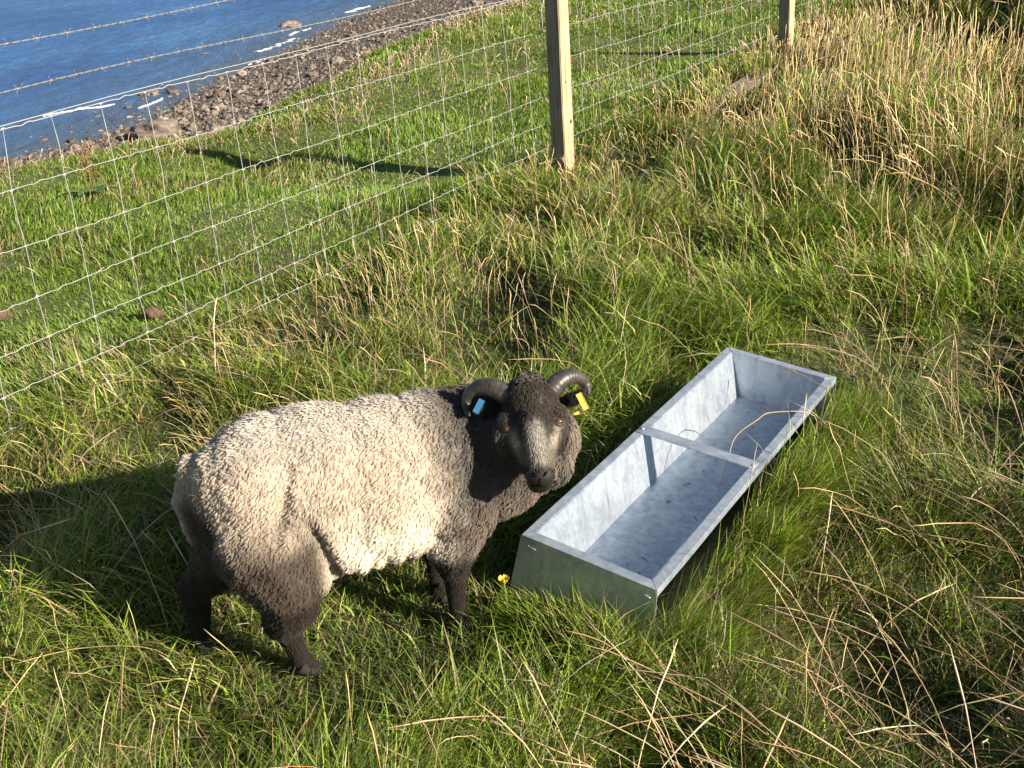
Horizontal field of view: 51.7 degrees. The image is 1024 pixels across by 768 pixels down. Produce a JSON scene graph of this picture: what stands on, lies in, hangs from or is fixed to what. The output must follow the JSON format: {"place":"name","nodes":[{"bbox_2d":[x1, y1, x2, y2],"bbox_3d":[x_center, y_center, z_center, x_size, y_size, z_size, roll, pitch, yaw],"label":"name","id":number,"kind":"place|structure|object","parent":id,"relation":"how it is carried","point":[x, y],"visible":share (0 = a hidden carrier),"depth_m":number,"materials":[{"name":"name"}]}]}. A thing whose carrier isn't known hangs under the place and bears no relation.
{"place":"outdoors","nodes":[
{"label":"outdoors","id":0,"kind":"place"},
{"bbox_2d":[0,0,400,159],"bbox_3d":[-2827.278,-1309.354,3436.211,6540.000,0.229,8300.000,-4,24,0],"label":"sea","id":1,"kind":"structure","parent":0,"point":[29,62],"depth_m":86.12,"materials":[{"name":"liquid"}]},
{"bbox_2d":[42,104,113,115],"bbox_3d":[-23.106,-14.700,56.671,0.737,0.243,4.442,12,29,33],"label":"surf foam","id":2,"kind":"object","parent":1,"relation":"on","point":[81,108],"visible":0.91,"depth_m":56.77,"materials":[{"name":"white"}]},
{"bbox_2d":[139,98,162,107],"bbox_3d":[-19.637,-15.315,57.681,0.479,0.125,3.044,-1,24,7],"label":"surf foam","id":3,"kind":"object","parent":1,"relation":"on","point":[151,103],"visible":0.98,"depth_m":57.78,"materials":[{"name":"white"}]},
{"bbox_2d":[255,38,294,51],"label":"surf foam","id":4,"kind":"object","parent":1,"relation":"on","point":[278,44],"visible":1,"depth_m":83.32,"materials":[{"name":"white"}]},
{"bbox_2d":[344,6,368,12],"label":"surf foam","id":5,"kind":"object","parent":1,"relation":"on","point":[354,9],"visible":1,"depth_m":114.72,"materials":[{"name":"white"}]},
{"bbox_2d":[0,0,540,182],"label":"crest grass","id":6,"kind":"structure","parent":0,"point":[378,65],"depth_m":7.45,"materials":[{"name":"green plant"}]},
{"bbox_2d":[0,0,1023,767],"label":"ground","id":7,"kind":"structure","parent":0,"point":[702,552],"depth_m":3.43,"materials":[{"name":"green plant"}]},
{"bbox_2d":[0,309,10,320],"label":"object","id":8,"kind":"object","parent":7,"relation":"on","point":[5,314],"visible":0.92,"depth_m":3.97,"materials":[{"name":"brown stone"}]},
{"bbox_2d":[0,157,20,167],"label":"boulder","id":9,"kind":"object","parent":7,"relation":"on","point":[12,161],"visible":0.56,"depth_m":42.84,"materials":[{"name":"stone"}]},
{"bbox_2d":[49,147,60,152],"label":"boulder","id":10,"kind":"object","parent":7,"relation":"on","point":[54,150],"visible":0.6,"depth_m":45.51,"materials":[{"name":"stone"}]},
{"bbox_2d":[64,138,77,143],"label":"boulder","id":11,"kind":"object","parent":7,"relation":"on","point":[72,140],"visible":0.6,"depth_m":47.64,"materials":[{"name":"stone"}]},
{"bbox_2d":[70,144,80,150],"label":"boulder","id":12,"kind":"object","parent":7,"relation":"on","point":[73,147],"visible":0.73,"depth_m":45.60,"materials":[{"name":"stone"}]},
{"bbox_2d":[60,142,118,198],"bbox_3d":[-2.209,-1.105,5.488,0.217,0.296,0.232,11,28,30],"label":"dock plant","id":13,"kind":"object","parent":7,"relation":"on","point":[91,190],"visible":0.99,"depth_m":5.50,"materials":[{"name":"brown plant"}]},
{"bbox_2d":[84,140,94,144],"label":"boulder","id":14,"kind":"object","parent":7,"relation":"on","point":[89,141],"visible":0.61,"depth_m":46.60,"materials":[{"name":"stone"}]},
{"bbox_2d":[138,90,158,95],"bbox_3d":[-20.863,-16.651,60.919,1.248,0.602,0.780,3,25,15],"label":"boulder","id":15,"kind":"object","parent":7,"relation":"on","point":[152,93],"visible":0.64,"depth_m":60.60,"materials":[{"name":"stone"}]},
{"bbox_2d":[141,306,163,319],"bbox_3d":[-1.299,-0.256,3.826,0.074,0.051,0.067,-21,29,-34],"label":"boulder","id":16,"kind":"object","parent":7,"relation":"on","point":[155,312],"visible":0.94,"depth_m":3.81,"materials":[{"name":"brown stone"}]},
{"bbox_2d":[129,119,181,139],"bbox_3d":[-15.690,-11.153,46.607,2.437,1.047,1.805,-4,24,0],"label":"boulder","id":17,"kind":"object","parent":7,"relation":"on","point":[162,127],"visible":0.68,"depth_m":46.16,"materials":[{"name":"stone"}]},
{"bbox_2d":[164,88,181,93],"bbox_3d":[-19.629,-16.896,61.244,1.069,0.477,0.728,-4,24,0],"label":"boulder","id":18,"kind":"object","parent":7,"relation":"on","point":[171,90],"visible":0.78,"depth_m":61.09,"materials":[{"name":"stone"}]},
{"bbox_2d":[177,98,187,104],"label":"boulder","id":19,"kind":"object","parent":7,"relation":"on","point":[181,101],"visible":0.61,"depth_m":56.49,"materials":[{"name":"stone"}]},
{"bbox_2d":[178,117,187,123],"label":"boulder","id":20,"kind":"object","parent":7,"relation":"on","point":[182,120],"visible":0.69,"depth_m":50.25,"materials":[{"name":"stone"}]},
{"bbox_2d":[185,123,197,129],"bbox_3d":[-14.423,-11.530,47.584,0.630,0.440,0.789,-13,25,-19],"label":"boulder","id":21,"kind":"object","parent":7,"relation":"on","point":[190,125],"visible":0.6,"depth_m":47.42,"materials":[{"name":"stone"}]},
{"bbox_2d":[198,104,209,109],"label":"boulder","id":22,"kind":"object","parent":7,"relation":"on","point":[202,106],"visible":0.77,"depth_m":54.07,"materials":[{"name":"stone"}]},
{"bbox_2d":[207,110,218,115],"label":"boulder","id":23,"kind":"object","parent":7,"relation":"on","point":[212,112],"visible":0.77,"depth_m":51.54,"materials":[{"name":"stone"}]},
{"bbox_2d":[210,126,224,132],"bbox_3d":[-12.793,-11.071,46.014,0.659,0.432,0.580,-14,26,-22],"label":"boulder","id":24,"kind":"object","parent":7,"relation":"on","point":[214,127],"visible":0.49,"depth_m":45.84,"materials":[{"name":"stone"}]},
{"bbox_2d":[210,103,225,109],"bbox_3d":[-14.802,-13.931,53.290,0.708,0.464,0.623,-1,24,6],"label":"boulder","id":25,"kind":"object","parent":7,"relation":"on","point":[218,106],"visible":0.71,"depth_m":53.15,"materials":[{"name":"stone"}]},
{"bbox_2d":[211,89,225,97],"bbox_3d":[-16.026,-15.773,57.700,0.789,0.594,0.918,-21,29,-33],"label":"boulder","id":26,"kind":"object","parent":7,"relation":"on","point":[217,93],"visible":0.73,"depth_m":57.47,"materials":[{"name":"stone"}]},
{"bbox_2d":[222,114,231,118],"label":"boulder","id":27,"kind":"object","parent":7,"relation":"on","point":[225,116],"visible":0.82,"depth_m":49.94,"materials":[{"name":"stone"}]},
{"bbox_2d":[228,87,236,91],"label":"boulder","id":28,"kind":"object","parent":7,"relation":"on","point":[233,89],"visible":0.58,"depth_m":59.20,"materials":[{"name":"stone"}]},
{"bbox_2d":[231,92,241,98],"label":"boulder","id":29,"kind":"object","parent":7,"relation":"on","point":[237,95],"visible":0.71,"depth_m":56.25,"materials":[{"name":"stone"}]},
{"bbox_2d":[235,88,243,92],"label":"boulder","id":30,"kind":"object","parent":7,"relation":"on","point":[238,90],"visible":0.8,"depth_m":58.35,"materials":[{"name":"stone"}]},
{"bbox_2d":[237,70,246,75],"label":"boulder","id":31,"kind":"object","parent":7,"relation":"on","point":[242,72],"visible":0.88,"depth_m":66.57,"materials":[{"name":"stone"}]},
{"bbox_2d":[240,85,248,89],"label":"boulder","id":32,"kind":"object","parent":7,"relation":"on","point":[242,87],"visible":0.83,"depth_m":59.58,"materials":[{"name":"stone"}]},
{"bbox_2d":[0,0,510,168],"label":"beach stones","id":33,"kind":"object","parent":7,"relation":"on","point":[185,107],"visible":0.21,"depth_m":62.98,"materials":[{"name":"grey stone"}]},
{"bbox_2d":[260,99,270,105],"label":"boulder","id":34,"kind":"object","parent":7,"relation":"on","point":[263,102],"visible":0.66,"depth_m":52.67,"materials":[{"name":"stone"}]},
{"bbox_2d":[278,20,300,26],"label":"boulder","id":35,"kind":"object","parent":7,"relation":"on","point":[291,23],"visible":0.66,"depth_m":98.82,"materials":[{"name":"stone"}]},
{"bbox_2d":[307,71,317,77],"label":"boulder","id":36,"kind":"object","parent":7,"relation":"on","point":[310,75],"visible":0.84,"depth_m":61.17,"materials":[{"name":"stone"}]},
{"bbox_2d":[329,56,343,63],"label":"boulder","id":37,"kind":"object","parent":7,"relation":"on","point":[334,59],"visible":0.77,"depth_m":66.85,"materials":[{"name":"stone"}]},
{"bbox_2d":[333,39,342,43],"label":"boulder","id":38,"kind":"object","parent":7,"relation":"on","point":[338,42],"visible":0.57,"depth_m":79.10,"materials":[{"name":"stone"}]},
{"bbox_2d":[348,31,357,35],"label":"boulder","id":39,"kind":"object","parent":7,"relation":"on","point":[353,33],"visible":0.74,"depth_m":84.65,"materials":[{"name":"stone"}]},
{"bbox_2d":[359,50,369,55],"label":"boulder","id":40,"kind":"object","parent":7,"relation":"on","point":[362,52],"visible":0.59,"depth_m":69.29,"materials":[{"name":"stone"}]},
{"bbox_2d":[170,368,590,675],"bbox_3d":[-0.253,0.262,2.066,0.840,0.564,0.365,-7,24,-7],"label":"sheep","id":41,"kind":"object","parent":7,"relation":"on","point":[288,514],"visible":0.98,"depth_m":1.93},
{"bbox_2d":[414,25,423,29],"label":"boulder","id":42,"kind":"object","parent":7,"relation":"on","point":[418,27],"visible":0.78,"depth_m":82.95,"materials":[{"name":"stone"}]},
{"bbox_2d":[0,0,845,442],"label":"stock fence","id":43,"kind":"object","parent":7,"relation":"on","point":[558,78],"visible":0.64,"depth_m":4.59,"materials":[{"name":"silver metal"}]},
{"bbox_2d":[0,0,860,456],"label":"turf","id":44,"kind":"structure","parent":7,"relation":"on","point":[432,124],"depth_m":5.77,"materials":[{"name":"green plant"}]},
{"bbox_2d":[445,8,454,13],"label":"boulder","id":45,"kind":"object","parent":7,"relation":"on","point":[449,10],"visible":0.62,"depth_m":94.70,"materials":[{"name":"stone"}]},
{"bbox_2d":[468,0,478,4],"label":"boulder","id":46,"kind":"object","parent":7,"relation":"on","point":[475,2],"visible":0.64,"depth_m":101.19,"materials":[{"name":"stone"}]},
{"bbox_2d":[498,575,509,616],"bbox_3d":[-0.012,0.445,2.131,0.023,0.130,0.024,-4,24,0],"label":"buttercup","id":47,"kind":"object","parent":7,"relation":"on","point":[503,579],"visible":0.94,"depth_m":2.11,"materials":[{"name":"yellow plant"}]},
{"bbox_2d":[0,0,1023,767],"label":"dry grass","id":48,"kind":"structure","parent":7,"relation":"on","point":[888,118],"depth_m":4.32,"materials":[{"name":"beige plant"}]},
{"bbox_2d":[0,210,1023,767],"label":"fallen straw","id":49,"kind":"object","parent":7,"relation":"on","point":[784,746],"visible":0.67,"depth_m":1.90,"materials":[{"name":"beige plant"}]},
{"bbox_2d":[508,347,836,639],"bbox_3d":[0.429,0.219,2.517,0.343,0.186,1.074,18,33,28],"label":"feed trough","id":50,"kind":"object","parent":7,"relation":"on","point":[618,513],"visible":0.91,"depth_m":2.45,"materials":[{"name":"silver metal"}]},
{"bbox_2d":[716,411,816,496],"bbox_3d":[0.599,0.151,2.541,0.332,0.145,0.049,-18,27,-29],"label":"straw","id":51,"kind":"object","parent":50,"relation":"on","point":[752,423],"visible":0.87,"depth_m":2.52,"materials":[{"name":"brown plant"}]},
{"bbox_2d":[781,368,831,410],"bbox_3d":[0.768,0.033,2.757,0.013,0.119,0.174,-19,28,-30],"label":"straw","id":52,"kind":"object","parent":50,"relation":"in","point":[793,371],"visible":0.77,"depth_m":2.75,"materials":[{"name":"brown plant"}]},
{"bbox_2d":[468,364,932,705],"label":"tuft grass","id":53,"kind":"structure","parent":7,"relation":"on","point":[778,512],"depth_m":2.22,"materials":[{"name":"green plant"}]},
{"bbox_2d":[699,69,770,112],"bbox_3d":[1.379,-1.806,6.481,0.104,0.051,1.000,24,37,23],"label":"wooden board","id":54,"kind":"object","parent":7,"relation":"on","point":[736,84],"visible":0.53,"depth_m":6.52,"materials":[{"name":"wood"}]}
]}

